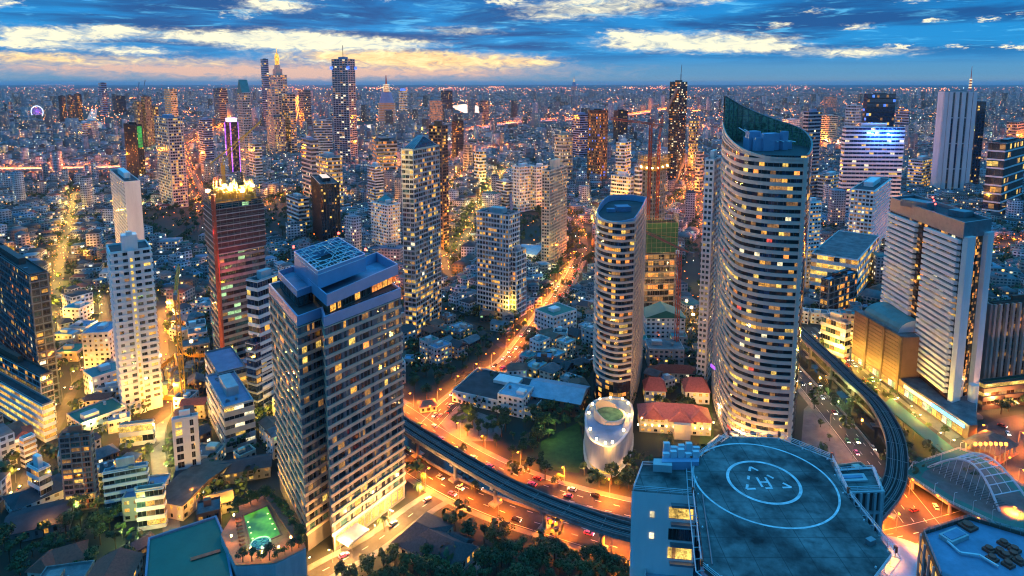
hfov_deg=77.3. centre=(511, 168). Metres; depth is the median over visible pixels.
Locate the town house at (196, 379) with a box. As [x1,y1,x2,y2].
[187,372,203,394]
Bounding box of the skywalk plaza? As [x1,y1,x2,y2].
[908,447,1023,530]
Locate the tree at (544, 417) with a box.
[537,411,550,429]
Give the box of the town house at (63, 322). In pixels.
[56,317,73,330]
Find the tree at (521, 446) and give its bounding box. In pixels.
[517,443,526,457]
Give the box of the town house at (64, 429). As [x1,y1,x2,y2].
[56,427,84,437]
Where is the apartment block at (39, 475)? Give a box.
[26,453,52,496]
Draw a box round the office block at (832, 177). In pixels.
[816,171,839,198]
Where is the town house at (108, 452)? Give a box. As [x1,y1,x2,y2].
[96,443,119,462]
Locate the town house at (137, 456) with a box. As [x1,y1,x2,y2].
[114,451,142,466]
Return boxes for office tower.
[123,121,145,177]
[154,114,188,207]
[198,117,213,164]
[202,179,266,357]
[213,87,227,124]
[224,118,240,171]
[301,136,318,197]
[311,174,340,240]
[313,119,332,153]
[330,45,357,162]
[372,137,397,179]
[399,89,407,112]
[429,99,442,121]
[441,90,452,112]
[452,119,463,158]
[554,131,572,178]
[572,112,587,156]
[613,109,627,141]
[803,109,821,196]
[838,123,904,215]
[862,93,895,126]
[930,90,977,189]
[969,101,985,183]
[980,294,1023,378]
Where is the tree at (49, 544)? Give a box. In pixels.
[38,539,56,552]
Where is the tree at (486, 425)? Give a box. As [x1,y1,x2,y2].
[482,422,491,437]
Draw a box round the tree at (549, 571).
[541,567,557,575]
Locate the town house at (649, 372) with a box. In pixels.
[643,368,662,378]
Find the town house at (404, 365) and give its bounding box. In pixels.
[402,357,405,371]
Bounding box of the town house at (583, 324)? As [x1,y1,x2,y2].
[578,321,590,328]
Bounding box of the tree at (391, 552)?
[389,547,399,566]
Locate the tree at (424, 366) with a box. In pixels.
[421,363,429,376]
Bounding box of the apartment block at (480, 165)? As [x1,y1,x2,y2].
[474,149,485,184]
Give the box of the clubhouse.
[2,473,63,512]
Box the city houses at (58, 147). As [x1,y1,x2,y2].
[0,117,1023,501]
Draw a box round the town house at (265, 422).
[257,416,275,442]
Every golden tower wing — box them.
[267,87,278,151]
[281,93,297,152]
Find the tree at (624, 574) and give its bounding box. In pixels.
[618,571,629,575]
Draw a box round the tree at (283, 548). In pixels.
[281,546,288,551]
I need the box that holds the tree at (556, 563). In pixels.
[553,558,564,575]
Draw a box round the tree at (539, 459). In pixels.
[536,456,543,471]
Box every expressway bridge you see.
[0,162,147,174]
[468,109,664,129]
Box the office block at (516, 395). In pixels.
[497,381,533,418]
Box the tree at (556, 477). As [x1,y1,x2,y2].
[550,473,564,482]
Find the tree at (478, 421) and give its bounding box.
[474,418,484,430]
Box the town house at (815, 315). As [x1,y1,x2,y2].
[809,308,828,324]
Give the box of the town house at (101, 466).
[97,459,114,493]
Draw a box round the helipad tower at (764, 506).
[629,429,901,575]
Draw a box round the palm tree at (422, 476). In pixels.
[418,472,427,485]
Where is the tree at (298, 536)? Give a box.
[295,534,302,547]
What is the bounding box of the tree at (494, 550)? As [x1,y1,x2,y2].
[488,547,508,574]
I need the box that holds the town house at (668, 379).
[661,373,674,389]
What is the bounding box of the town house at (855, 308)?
[845,306,861,310]
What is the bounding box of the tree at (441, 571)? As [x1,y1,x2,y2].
[433,566,447,575]
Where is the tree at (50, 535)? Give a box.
[42,529,60,541]
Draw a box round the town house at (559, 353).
[543,347,565,359]
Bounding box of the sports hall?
[529,378,589,416]
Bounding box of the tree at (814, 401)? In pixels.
[811,399,819,408]
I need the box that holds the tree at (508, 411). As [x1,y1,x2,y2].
[499,406,513,414]
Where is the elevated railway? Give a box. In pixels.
[190,171,908,548]
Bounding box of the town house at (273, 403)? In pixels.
[272,395,274,415]
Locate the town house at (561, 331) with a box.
[553,326,567,335]
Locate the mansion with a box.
[637,402,713,439]
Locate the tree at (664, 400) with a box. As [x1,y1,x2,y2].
[661,398,670,402]
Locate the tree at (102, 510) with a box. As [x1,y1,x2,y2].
[97,506,107,521]
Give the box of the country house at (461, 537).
[449,531,474,543]
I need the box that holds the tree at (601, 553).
[593,545,610,566]
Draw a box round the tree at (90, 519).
[82,509,107,538]
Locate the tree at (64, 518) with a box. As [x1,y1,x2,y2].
[54,510,72,533]
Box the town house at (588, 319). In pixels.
[580,317,593,322]
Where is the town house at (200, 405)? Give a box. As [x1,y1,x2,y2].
[178,396,207,418]
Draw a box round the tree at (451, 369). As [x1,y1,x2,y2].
[446,365,456,378]
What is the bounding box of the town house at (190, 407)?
[174,405,194,415]
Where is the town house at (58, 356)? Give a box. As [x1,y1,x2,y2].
[56,353,61,365]
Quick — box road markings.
[323,264,958,570]
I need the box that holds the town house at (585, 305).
[576,300,592,314]
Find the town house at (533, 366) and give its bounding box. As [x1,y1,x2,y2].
[527,358,546,377]
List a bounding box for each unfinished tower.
[133,101,145,149]
[141,95,154,146]
[152,105,158,143]
[638,153,669,219]
[644,211,678,306]
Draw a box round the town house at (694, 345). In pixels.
[692,343,697,359]
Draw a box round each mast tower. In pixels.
[378,77,395,121]
[571,79,576,94]
[967,71,972,90]
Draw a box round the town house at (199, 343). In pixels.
[182,336,209,356]
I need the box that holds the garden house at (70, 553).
[45,539,88,564]
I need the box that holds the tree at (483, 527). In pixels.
[479,524,488,542]
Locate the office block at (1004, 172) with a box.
[982,137,1023,214]
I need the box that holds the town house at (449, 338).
[439,335,453,341]
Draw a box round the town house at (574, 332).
[568,327,580,343]
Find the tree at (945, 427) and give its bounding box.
[940,424,949,433]
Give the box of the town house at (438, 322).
[425,318,444,326]
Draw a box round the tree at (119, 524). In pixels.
[114,521,125,535]
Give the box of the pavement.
[307,258,954,575]
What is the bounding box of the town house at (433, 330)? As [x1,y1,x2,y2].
[421,325,441,338]
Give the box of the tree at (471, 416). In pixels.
[466,410,477,425]
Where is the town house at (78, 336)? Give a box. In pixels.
[75,328,87,341]
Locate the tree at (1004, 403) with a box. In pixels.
[994,398,1010,413]
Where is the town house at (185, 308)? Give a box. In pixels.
[172,303,191,314]
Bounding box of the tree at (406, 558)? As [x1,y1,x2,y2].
[399,551,425,572]
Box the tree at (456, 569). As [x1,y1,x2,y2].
[446,562,462,575]
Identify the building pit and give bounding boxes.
[159,340,205,399]
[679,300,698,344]
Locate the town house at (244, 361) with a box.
[240,356,246,369]
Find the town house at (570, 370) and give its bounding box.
[567,369,583,375]
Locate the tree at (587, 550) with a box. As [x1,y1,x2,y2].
[579,544,594,559]
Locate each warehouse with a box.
[66,397,126,432]
[521,244,540,261]
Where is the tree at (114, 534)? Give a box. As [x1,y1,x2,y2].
[105,529,122,549]
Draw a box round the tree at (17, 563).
[5,556,31,575]
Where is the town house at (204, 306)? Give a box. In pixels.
[196,299,211,319]
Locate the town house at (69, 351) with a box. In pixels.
[56,342,82,361]
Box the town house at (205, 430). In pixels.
[199,423,212,442]
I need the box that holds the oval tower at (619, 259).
[593,194,646,405]
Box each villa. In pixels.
[118,419,155,447]
[417,398,437,412]
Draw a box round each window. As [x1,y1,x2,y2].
[0,259,36,360]
[0,357,25,383]
[0,390,11,417]
[8,102,13,120]
[23,437,34,443]
[24,442,35,449]
[25,447,35,454]
[39,467,49,476]
[40,476,50,486]
[41,485,51,495]
[43,403,52,409]
[43,410,53,417]
[44,418,54,424]
[45,425,54,431]
[46,432,55,438]
[59,96,66,121]
[60,438,68,442]
[61,449,69,452]
[62,460,70,463]
[63,470,71,473]
[64,305,93,319]
[64,480,72,484]
[65,491,73,494]
[67,96,74,117]
[71,443,79,446]
[71,448,79,451]
[72,453,80,456]
[73,464,81,467]
[74,474,82,477]
[75,94,82,121]
[75,484,83,488]
[77,122,90,141]
[83,374,116,393]
[84,331,114,368]
[88,121,98,137]
[98,83,108,114]
[103,473,113,477]
[104,480,114,485]
[105,488,114,492]
[105,495,115,499]
[110,174,126,242]
[113,96,125,112]
[114,471,124,475]
[115,478,125,483]
[116,486,125,490]
[119,426,129,432]
[120,437,130,442]
[124,124,145,177]
[125,469,135,473]
[126,476,135,481]
[127,484,136,488]
[130,425,141,431]
[131,435,141,441]
[133,102,144,148]
[136,467,146,472]
[136,492,144,497]
[137,474,146,479]
[137,482,147,485]
[137,501,145,507]
[137,511,146,516]
[138,521,146,526]
[142,97,153,146]
[142,424,151,430]
[142,434,152,440]
[145,490,153,496]
[146,500,154,506]
[146,510,154,515]
[147,519,155,525]
[152,107,157,137]
[154,117,187,205]
[154,489,162,495]
[155,499,163,504]
[155,508,163,514]
[156,518,164,523]
[164,89,177,116]
[175,421,181,427]
[176,430,181,435]
[176,438,182,443]
[177,446,183,451]
[177,454,183,459]
[178,462,184,467]
[198,119,213,164]
[205,200,264,357]
[205,356,246,379]
[213,89,227,123]
[224,407,233,412]
[225,123,239,171]
[225,416,234,420]
[225,424,234,429]
[226,433,235,438]
[234,403,243,409]
[235,413,243,418]
[235,421,244,426]
[237,93,251,180]
[237,368,245,373]
[245,410,253,415]
[246,281,274,406]
[247,369,263,414]
[248,143,262,186]
[260,59,268,121]
[266,116,285,152]
[266,435,277,456]
[267,89,278,150]
[269,75,286,115]
[282,94,296,152]
[287,196,309,226]
[298,91,311,128]
[299,296,302,305]
[301,139,318,196]
[301,326,305,333]
[302,336,306,343]
[302,346,306,353]
[303,366,307,373]
[304,386,308,393]
[305,406,309,413]
[305,416,309,423]
[306,435,310,443]
[307,454,311,462]
[309,293,312,301]
[309,372,315,380]
[314,121,332,152]
[315,185,340,240]
[315,320,319,327]
[315,330,320,337]
[316,156,342,204]
[316,340,320,347]
[316,350,320,357]
[317,360,321,367]
[317,370,321,377]
[318,389,322,396]
[319,408,323,415]
[319,418,323,425]
[320,437,324,444]
[328,326,332,333]
[329,356,333,363]
[330,303,335,311]
[330,377,334,384]
[331,406,335,413]
[332,59,356,162]
[333,323,339,331]
[334,333,340,341]
[334,343,340,351]
[335,353,340,361]
[335,363,341,371]
[335,373,341,381]
[336,383,341,391]
[336,393,342,401]
[337,403,342,410]
[337,413,342,420]
[337,422,343,430]
[338,432,343,440]
[338,442,344,450]
[343,297,347,305]
[348,318,354,325]
[349,294,353,302]
[349,327,354,335]
[349,337,354,345]
[349,347,355,354]
[350,357,355,364]
[350,366,355,374]
[350,376,356,384]
[351,385,356,393]
[351,395,356,403]
[351,405,356,412]
[355,292,359,300]
[362,312,367,319]
[363,322,368,329]
[363,331,368,338]
[363,341,368,348]
[363,351,368,357]
[364,360,369,367]
[364,369,369,377]
[364,379,369,386]
[367,166,383,221]
[372,140,397,179]
[372,203,399,245]
[372,284,376,292]
[377,282,381,289]
[388,302,393,308]
[399,91,406,111]
[405,147,440,336]
[429,126,448,249]
[429,346,450,364]
[430,101,441,121]
[441,91,452,111]
[452,121,461,157]
[453,393,540,417]
[464,145,471,169]
[474,151,485,183]
[477,213,518,316]
[479,101,488,123]
[497,181,509,208]
[499,391,532,416]
[512,166,531,210]
[518,249,525,314]
[532,166,547,208]
[534,390,588,413]
[535,311,575,329]
[542,167,566,261]
[555,135,572,178]
[572,114,587,156]
[587,111,607,180]
[593,217,645,403]
[611,176,634,194]
[613,111,627,140]
[616,142,630,174]
[634,167,641,195]
[644,273,673,306]
[644,319,683,337]
[644,345,682,364]
[647,164,665,219]
[649,533,653,538]
[667,82,686,183]
[667,547,671,558]
[668,528,671,539]
[669,507,672,518]
[671,548,675,558]
[672,529,675,539]
[673,508,676,518]
[675,548,679,558]
[676,529,679,540]
[677,508,680,518]
[679,548,683,559]
[680,529,683,540]
[681,509,684,519]
[683,549,687,559]
[684,530,687,540]
[685,509,688,519]
[687,121,698,170]
[687,549,691,559]
[688,530,691,541]
[695,152,703,189]
[698,164,720,380]
[714,141,812,442]
[803,112,821,196]
[806,203,820,286]
[809,238,878,294]
[817,175,839,198]
[820,116,837,140]
[823,97,836,110]
[836,274,856,308]
[839,127,904,212]
[844,324,850,353]
[845,106,860,125]
[853,184,889,244]
[862,95,895,124]
[885,211,981,395]
[895,109,909,126]
[907,159,931,185]
[945,92,973,189]
[969,103,985,183]
[983,141,1023,214]
[994,144,999,148]
[996,303,1022,375]
[999,153,1004,157]
[1006,122,1023,137]
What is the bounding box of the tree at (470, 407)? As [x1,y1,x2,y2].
[464,403,474,421]
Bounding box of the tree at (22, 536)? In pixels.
[15,532,28,548]
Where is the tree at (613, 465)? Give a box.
[603,461,619,484]
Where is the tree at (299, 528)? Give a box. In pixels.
[294,523,306,534]
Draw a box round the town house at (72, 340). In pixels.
[55,338,74,349]
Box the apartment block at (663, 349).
[644,338,684,365]
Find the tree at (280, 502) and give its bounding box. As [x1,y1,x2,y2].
[276,499,286,507]
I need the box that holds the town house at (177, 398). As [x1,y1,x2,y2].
[173,389,198,408]
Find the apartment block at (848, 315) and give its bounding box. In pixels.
[839,309,854,346]
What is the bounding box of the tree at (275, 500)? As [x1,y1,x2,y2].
[271,497,281,502]
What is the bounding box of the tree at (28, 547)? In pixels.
[23,541,41,556]
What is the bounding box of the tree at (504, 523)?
[496,519,514,541]
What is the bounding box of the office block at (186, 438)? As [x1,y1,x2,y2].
[171,409,200,470]
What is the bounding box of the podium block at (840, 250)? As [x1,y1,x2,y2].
[809,230,879,296]
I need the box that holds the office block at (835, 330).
[819,311,851,357]
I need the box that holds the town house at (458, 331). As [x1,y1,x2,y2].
[451,326,465,339]
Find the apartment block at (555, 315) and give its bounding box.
[535,302,576,331]
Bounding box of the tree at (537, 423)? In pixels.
[531,420,544,428]
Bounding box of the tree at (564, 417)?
[561,412,570,427]
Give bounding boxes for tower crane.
[142,80,146,145]
[173,263,185,396]
[209,120,260,186]
[611,116,663,219]
[646,231,694,341]
[655,116,663,219]
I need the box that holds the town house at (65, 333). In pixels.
[54,328,79,341]
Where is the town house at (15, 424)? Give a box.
[7,420,25,429]
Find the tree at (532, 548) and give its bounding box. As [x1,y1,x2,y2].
[523,544,537,554]
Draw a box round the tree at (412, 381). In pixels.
[408,376,418,393]
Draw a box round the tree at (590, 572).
[581,569,594,575]
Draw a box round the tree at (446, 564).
[435,556,451,569]
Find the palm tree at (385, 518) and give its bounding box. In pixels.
[377,516,389,524]
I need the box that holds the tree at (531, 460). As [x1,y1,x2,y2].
[525,456,535,470]
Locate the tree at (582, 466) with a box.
[579,461,586,475]
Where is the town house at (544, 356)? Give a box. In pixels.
[536,351,552,362]
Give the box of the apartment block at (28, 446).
[18,432,37,467]
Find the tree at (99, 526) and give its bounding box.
[91,521,108,544]
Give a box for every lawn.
[540,423,582,472]
[699,391,713,447]
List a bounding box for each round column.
[961,380,963,396]
[967,382,982,420]
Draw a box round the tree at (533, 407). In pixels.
[525,403,537,421]
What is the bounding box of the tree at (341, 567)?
[334,560,352,575]
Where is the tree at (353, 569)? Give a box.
[350,563,357,575]
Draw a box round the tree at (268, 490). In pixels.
[262,488,275,496]
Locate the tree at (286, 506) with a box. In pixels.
[280,503,289,514]
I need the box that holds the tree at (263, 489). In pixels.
[257,485,270,497]
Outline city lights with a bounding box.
[6,84,1018,359]
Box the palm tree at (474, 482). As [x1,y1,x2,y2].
[469,480,480,489]
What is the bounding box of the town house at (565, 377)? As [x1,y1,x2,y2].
[560,372,581,381]
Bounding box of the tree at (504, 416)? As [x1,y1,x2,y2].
[498,413,511,431]
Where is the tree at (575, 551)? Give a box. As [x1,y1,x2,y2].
[568,548,577,560]
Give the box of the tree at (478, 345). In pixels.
[474,343,482,352]
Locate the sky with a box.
[0,0,1023,84]
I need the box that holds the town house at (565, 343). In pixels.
[556,336,575,359]
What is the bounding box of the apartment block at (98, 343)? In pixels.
[81,321,115,368]
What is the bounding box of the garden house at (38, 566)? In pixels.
[24,549,55,575]
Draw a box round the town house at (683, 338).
[669,331,687,344]
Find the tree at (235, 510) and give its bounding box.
[229,507,238,517]
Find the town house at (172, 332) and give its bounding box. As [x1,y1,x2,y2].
[169,325,188,342]
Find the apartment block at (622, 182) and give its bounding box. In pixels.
[610,172,634,194]
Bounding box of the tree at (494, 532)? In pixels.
[484,523,506,558]
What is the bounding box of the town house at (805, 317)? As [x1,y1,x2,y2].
[802,307,808,323]
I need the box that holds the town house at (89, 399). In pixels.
[84,392,115,406]
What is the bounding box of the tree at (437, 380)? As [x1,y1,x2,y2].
[435,378,440,391]
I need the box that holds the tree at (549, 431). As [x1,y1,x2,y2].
[544,428,554,434]
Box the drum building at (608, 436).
[583,396,633,478]
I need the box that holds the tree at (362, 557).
[359,553,374,563]
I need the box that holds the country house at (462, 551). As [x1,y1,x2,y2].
[419,528,476,569]
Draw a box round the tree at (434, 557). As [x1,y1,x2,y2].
[424,554,439,575]
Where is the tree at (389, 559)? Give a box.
[381,554,395,565]
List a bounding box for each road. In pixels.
[7,293,109,514]
[49,250,99,261]
[50,191,78,330]
[116,300,174,440]
[119,442,160,454]
[150,412,179,531]
[185,146,203,210]
[186,125,222,145]
[264,199,279,205]
[296,97,298,123]
[307,495,442,575]
[403,404,447,462]
[404,404,697,521]
[405,458,883,560]
[431,259,582,422]
[441,173,460,277]
[442,310,507,348]
[456,167,506,252]
[489,112,658,128]
[568,215,587,258]
[665,185,694,208]
[684,167,703,241]
[798,368,885,477]
[805,327,951,443]
[884,414,1023,544]
[999,242,1014,247]
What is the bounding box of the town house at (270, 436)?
[263,426,277,459]
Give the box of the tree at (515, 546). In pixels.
[508,540,521,555]
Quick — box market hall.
[145,515,232,575]
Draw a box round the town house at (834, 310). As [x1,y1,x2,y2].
[828,309,838,313]
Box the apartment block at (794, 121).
[782,118,799,126]
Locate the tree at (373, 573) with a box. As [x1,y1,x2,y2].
[367,568,380,575]
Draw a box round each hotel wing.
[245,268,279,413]
[245,334,273,418]
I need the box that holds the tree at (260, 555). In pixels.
[256,549,266,560]
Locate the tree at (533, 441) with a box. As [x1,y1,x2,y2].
[528,438,538,448]
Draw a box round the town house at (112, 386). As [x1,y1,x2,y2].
[97,381,119,399]
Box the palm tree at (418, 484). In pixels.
[413,482,424,495]
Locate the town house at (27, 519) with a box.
[3,499,74,546]
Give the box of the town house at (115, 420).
[107,411,130,433]
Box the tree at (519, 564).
[511,562,524,575]
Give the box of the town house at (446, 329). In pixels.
[439,324,453,337]
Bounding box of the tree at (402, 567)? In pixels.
[391,561,409,573]
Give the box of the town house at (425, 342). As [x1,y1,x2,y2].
[419,335,438,359]
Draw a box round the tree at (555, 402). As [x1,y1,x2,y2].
[549,399,558,410]
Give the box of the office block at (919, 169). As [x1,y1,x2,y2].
[906,155,931,185]
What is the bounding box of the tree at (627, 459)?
[623,454,636,465]
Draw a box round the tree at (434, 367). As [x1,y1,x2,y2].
[431,363,437,377]
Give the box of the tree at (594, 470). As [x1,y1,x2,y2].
[587,468,598,474]
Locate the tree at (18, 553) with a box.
[10,549,28,561]
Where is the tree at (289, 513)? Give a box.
[284,509,294,518]
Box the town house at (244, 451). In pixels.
[233,444,255,458]
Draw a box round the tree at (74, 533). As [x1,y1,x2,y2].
[65,524,86,542]
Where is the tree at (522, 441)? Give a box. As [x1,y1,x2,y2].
[518,436,528,448]
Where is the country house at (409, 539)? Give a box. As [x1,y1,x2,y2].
[391,512,454,560]
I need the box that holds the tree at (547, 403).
[538,399,554,411]
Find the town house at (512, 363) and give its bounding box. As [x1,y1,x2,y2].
[508,362,527,365]
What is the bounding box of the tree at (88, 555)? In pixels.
[83,551,95,560]
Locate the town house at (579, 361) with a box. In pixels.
[568,357,590,369]
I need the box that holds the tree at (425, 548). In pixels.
[419,543,432,562]
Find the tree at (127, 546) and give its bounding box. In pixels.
[122,544,133,549]
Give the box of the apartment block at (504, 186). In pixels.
[496,179,511,209]
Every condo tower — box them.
[58,95,66,121]
[66,94,75,117]
[74,93,83,121]
[98,82,108,115]
[113,95,126,113]
[164,88,178,116]
[237,80,252,181]
[260,58,268,122]
[298,90,311,128]
[401,135,441,339]
[428,121,448,249]
[476,193,519,317]
[541,158,566,261]
[587,109,607,180]
[696,149,720,381]
[847,176,891,251]
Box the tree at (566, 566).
[559,557,579,575]
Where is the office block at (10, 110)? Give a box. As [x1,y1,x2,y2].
[6,100,13,121]
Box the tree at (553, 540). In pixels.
[546,535,560,559]
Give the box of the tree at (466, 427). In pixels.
[463,424,472,435]
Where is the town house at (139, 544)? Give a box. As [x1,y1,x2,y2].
[120,531,153,555]
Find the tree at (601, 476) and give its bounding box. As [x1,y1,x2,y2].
[591,472,607,483]
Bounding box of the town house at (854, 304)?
[848,301,861,308]
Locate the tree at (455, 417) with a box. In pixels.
[450,414,462,428]
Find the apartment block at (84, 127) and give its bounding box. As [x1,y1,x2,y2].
[77,121,91,141]
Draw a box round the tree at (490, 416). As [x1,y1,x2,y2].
[485,414,496,423]
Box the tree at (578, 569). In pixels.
[575,558,585,573]
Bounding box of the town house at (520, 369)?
[506,364,527,376]
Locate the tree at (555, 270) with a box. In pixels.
[552,268,559,278]
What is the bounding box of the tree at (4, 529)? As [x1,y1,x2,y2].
[0,521,15,551]
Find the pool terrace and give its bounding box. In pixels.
[221,495,306,575]
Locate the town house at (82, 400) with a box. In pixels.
[78,391,100,408]
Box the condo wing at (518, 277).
[511,245,526,319]
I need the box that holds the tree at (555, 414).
[551,411,559,423]
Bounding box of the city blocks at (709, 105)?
[0,87,1023,129]
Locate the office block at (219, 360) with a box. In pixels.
[204,346,247,389]
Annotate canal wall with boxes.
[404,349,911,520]
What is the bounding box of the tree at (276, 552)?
[271,547,280,557]
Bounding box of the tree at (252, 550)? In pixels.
[249,546,256,561]
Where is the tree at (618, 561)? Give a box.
[605,553,629,575]
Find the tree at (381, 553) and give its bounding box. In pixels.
[377,547,386,567]
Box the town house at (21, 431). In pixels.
[13,425,34,451]
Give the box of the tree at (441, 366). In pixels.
[438,362,446,369]
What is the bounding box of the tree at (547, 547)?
[537,538,560,566]
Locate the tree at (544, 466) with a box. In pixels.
[540,460,552,480]
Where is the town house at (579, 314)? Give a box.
[577,311,581,324]
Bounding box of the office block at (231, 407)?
[205,369,256,452]
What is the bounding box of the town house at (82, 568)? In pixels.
[40,560,94,575]
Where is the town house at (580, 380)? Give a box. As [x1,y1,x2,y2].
[567,377,589,385]
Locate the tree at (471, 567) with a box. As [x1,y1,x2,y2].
[467,564,476,575]
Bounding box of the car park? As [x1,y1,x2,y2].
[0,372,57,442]
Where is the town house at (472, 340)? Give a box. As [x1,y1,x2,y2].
[460,334,480,348]
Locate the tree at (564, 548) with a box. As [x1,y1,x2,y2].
[555,543,570,557]
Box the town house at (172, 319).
[170,314,188,326]
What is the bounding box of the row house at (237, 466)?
[173,452,272,484]
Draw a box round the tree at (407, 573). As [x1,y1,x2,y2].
[404,569,414,575]
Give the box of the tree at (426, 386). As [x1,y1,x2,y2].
[420,383,432,399]
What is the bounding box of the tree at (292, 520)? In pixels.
[287,517,298,525]
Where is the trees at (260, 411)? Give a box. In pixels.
[0,129,1023,575]
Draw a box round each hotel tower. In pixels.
[266,115,286,153]
[268,232,405,551]
[316,152,343,204]
[511,163,533,211]
[532,163,547,210]
[687,119,698,171]
[820,114,838,141]
[823,96,836,111]
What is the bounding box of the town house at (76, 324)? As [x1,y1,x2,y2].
[69,320,97,328]
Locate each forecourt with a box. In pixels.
[446,412,504,440]
[460,544,481,575]
[801,405,850,467]
[849,348,960,438]
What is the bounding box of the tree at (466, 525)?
[459,518,476,536]
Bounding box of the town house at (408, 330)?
[401,323,416,348]
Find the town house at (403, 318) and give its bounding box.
[401,312,404,324]
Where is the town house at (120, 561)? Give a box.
[88,547,143,575]
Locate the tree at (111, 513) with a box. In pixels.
[98,507,119,529]
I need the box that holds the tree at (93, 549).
[84,545,98,561]
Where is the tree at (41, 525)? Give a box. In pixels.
[37,520,50,537]
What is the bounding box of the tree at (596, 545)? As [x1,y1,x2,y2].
[591,542,608,563]
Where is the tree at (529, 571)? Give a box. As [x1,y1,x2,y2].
[522,566,538,575]
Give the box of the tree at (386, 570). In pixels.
[378,563,400,575]
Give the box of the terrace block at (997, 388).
[977,374,1023,409]
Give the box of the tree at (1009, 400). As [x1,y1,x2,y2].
[1001,397,1017,411]
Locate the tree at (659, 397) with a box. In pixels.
[653,394,665,401]
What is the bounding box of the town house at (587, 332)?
[581,323,593,348]
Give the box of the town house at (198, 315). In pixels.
[187,311,204,318]
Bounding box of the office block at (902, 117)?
[895,108,909,126]
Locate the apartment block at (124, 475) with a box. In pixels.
[102,455,149,516]
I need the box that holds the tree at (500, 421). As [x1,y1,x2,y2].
[495,416,507,436]
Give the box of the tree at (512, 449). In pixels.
[507,444,516,457]
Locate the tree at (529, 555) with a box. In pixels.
[517,549,535,566]
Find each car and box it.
[338,551,349,558]
[388,519,397,526]
[423,496,431,502]
[448,490,456,496]
[455,484,463,490]
[511,516,520,522]
[528,481,536,486]
[533,475,541,480]
[563,492,572,497]
[567,486,576,491]
[583,529,593,536]
[591,493,599,497]
[909,507,918,512]
[932,503,939,509]
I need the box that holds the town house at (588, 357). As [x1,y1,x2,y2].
[578,354,592,366]
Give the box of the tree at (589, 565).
[578,558,601,573]
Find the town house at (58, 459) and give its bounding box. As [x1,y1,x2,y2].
[57,451,60,471]
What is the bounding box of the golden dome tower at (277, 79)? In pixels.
[269,48,287,115]
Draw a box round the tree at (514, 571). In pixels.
[507,563,526,575]
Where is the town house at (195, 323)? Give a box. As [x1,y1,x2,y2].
[186,318,205,327]
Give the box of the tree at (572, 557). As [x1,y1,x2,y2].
[564,552,581,561]
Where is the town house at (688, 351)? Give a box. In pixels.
[682,344,694,358]
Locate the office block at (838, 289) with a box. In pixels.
[819,269,857,309]
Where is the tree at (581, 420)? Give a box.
[577,413,584,433]
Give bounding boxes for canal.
[404,350,885,501]
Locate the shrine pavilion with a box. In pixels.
[962,430,1018,465]
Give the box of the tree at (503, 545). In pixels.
[492,537,513,567]
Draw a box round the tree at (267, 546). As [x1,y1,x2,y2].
[264,541,275,560]
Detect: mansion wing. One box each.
[642,377,666,401]
[648,364,696,382]
[681,377,710,403]
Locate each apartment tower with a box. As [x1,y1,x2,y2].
[0,242,60,404]
[0,344,56,422]
[58,424,99,509]
[106,230,162,414]
[110,168,144,242]
[248,140,262,186]
[367,162,383,222]
[370,194,401,245]
[463,143,472,170]
[479,100,488,124]
[615,139,630,174]
[694,149,703,191]
[804,197,822,288]
[844,104,861,125]
[1006,120,1023,137]
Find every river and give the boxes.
[87,109,121,127]
[453,104,478,112]
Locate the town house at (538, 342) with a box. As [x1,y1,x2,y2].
[530,334,549,351]
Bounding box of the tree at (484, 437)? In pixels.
[480,434,486,445]
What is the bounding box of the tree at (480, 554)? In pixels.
[473,545,495,567]
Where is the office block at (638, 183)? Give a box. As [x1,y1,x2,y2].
[634,165,641,195]
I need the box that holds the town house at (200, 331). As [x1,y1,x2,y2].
[187,326,207,338]
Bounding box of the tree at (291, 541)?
[285,538,295,550]
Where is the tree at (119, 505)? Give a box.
[111,502,121,519]
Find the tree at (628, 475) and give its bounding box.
[624,471,635,490]
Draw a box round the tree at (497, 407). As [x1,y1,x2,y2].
[490,405,504,417]
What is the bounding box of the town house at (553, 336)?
[544,331,562,347]
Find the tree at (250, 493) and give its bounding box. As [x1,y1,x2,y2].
[244,489,256,504]
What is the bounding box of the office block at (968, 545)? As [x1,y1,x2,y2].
[916,514,1023,575]
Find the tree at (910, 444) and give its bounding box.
[907,441,913,449]
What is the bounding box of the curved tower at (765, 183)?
[710,95,812,442]
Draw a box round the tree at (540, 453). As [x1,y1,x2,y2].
[538,451,544,456]
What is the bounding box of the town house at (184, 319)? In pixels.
[177,315,195,326]
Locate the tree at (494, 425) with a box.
[491,420,496,427]
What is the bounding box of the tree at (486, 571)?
[477,567,492,575]
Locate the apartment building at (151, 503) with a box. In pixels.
[135,482,167,530]
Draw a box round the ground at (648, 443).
[0,85,1023,575]
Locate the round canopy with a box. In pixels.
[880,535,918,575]
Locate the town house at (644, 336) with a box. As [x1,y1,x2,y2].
[643,334,646,349]
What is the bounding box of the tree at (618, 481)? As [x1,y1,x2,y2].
[614,475,625,488]
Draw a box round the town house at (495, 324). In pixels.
[490,319,511,332]
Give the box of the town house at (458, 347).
[450,338,467,359]
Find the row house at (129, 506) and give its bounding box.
[121,473,170,521]
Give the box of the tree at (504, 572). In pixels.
[496,569,508,575]
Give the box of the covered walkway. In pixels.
[885,398,954,454]
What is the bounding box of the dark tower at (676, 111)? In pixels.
[666,67,687,183]
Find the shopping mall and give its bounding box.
[851,302,977,438]
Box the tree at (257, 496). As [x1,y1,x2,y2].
[252,489,260,501]
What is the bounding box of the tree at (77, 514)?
[73,508,83,527]
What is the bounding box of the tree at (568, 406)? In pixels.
[564,402,574,416]
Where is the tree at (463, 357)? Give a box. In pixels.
[457,352,467,364]

